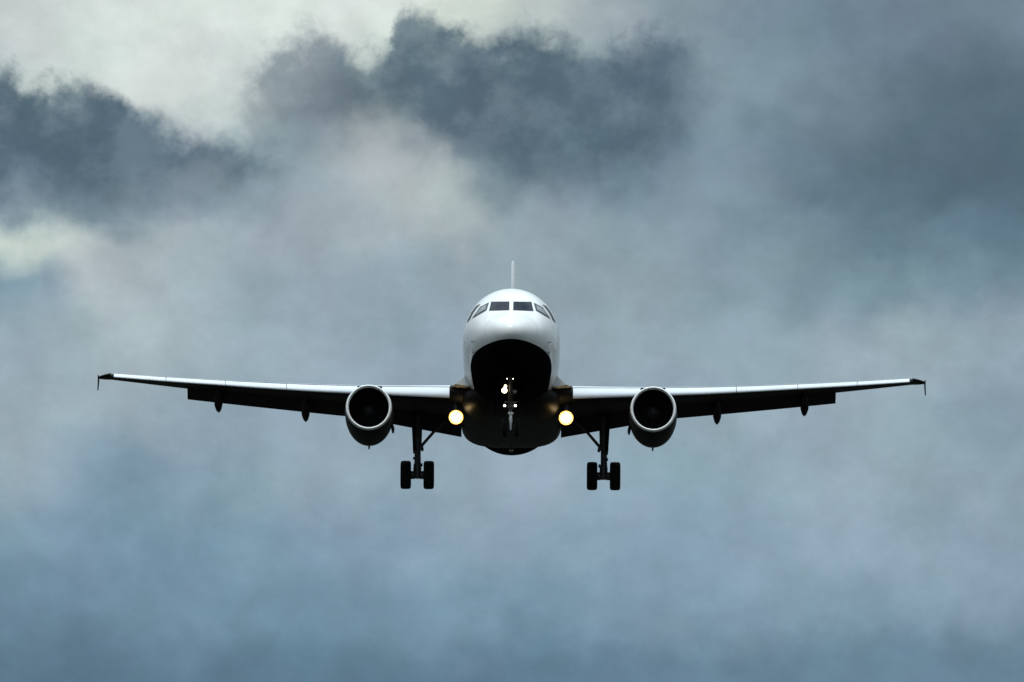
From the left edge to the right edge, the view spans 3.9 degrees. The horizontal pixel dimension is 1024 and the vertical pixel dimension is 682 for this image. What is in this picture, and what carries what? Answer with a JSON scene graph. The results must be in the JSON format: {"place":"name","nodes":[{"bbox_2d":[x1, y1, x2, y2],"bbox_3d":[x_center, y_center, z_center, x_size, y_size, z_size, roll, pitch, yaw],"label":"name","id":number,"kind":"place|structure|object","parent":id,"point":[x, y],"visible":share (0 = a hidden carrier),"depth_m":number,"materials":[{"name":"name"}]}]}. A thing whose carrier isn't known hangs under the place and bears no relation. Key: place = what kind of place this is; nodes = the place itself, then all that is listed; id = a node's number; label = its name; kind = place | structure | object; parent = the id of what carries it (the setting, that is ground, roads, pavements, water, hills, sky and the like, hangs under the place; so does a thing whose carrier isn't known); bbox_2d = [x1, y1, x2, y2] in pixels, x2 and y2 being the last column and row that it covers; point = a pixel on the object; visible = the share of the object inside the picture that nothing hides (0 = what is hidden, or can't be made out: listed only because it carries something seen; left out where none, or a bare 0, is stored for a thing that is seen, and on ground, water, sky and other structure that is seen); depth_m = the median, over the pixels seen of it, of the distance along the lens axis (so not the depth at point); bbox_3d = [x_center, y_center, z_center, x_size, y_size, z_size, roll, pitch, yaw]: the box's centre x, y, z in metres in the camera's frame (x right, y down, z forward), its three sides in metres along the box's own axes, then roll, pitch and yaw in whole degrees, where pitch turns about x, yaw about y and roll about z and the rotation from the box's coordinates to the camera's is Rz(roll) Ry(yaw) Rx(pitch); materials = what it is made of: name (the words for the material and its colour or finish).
{"place":"outdoors","nodes":[
{"label":"outdoors","id":0,"kind":"place"},
{"bbox_2d":[97,261,925,489],"bbox_3d":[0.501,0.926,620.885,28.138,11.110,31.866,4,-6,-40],"label":"airliner","id":1,"kind":"object","parent":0,"point":[510,392],"visible":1,"depth_m":613.26,"materials":[{"name":"white paint"}]},
{"bbox_2d":[0,0,1023,681],"label":"sky","id":2,"kind":"structure","parent":0,"point":[695,193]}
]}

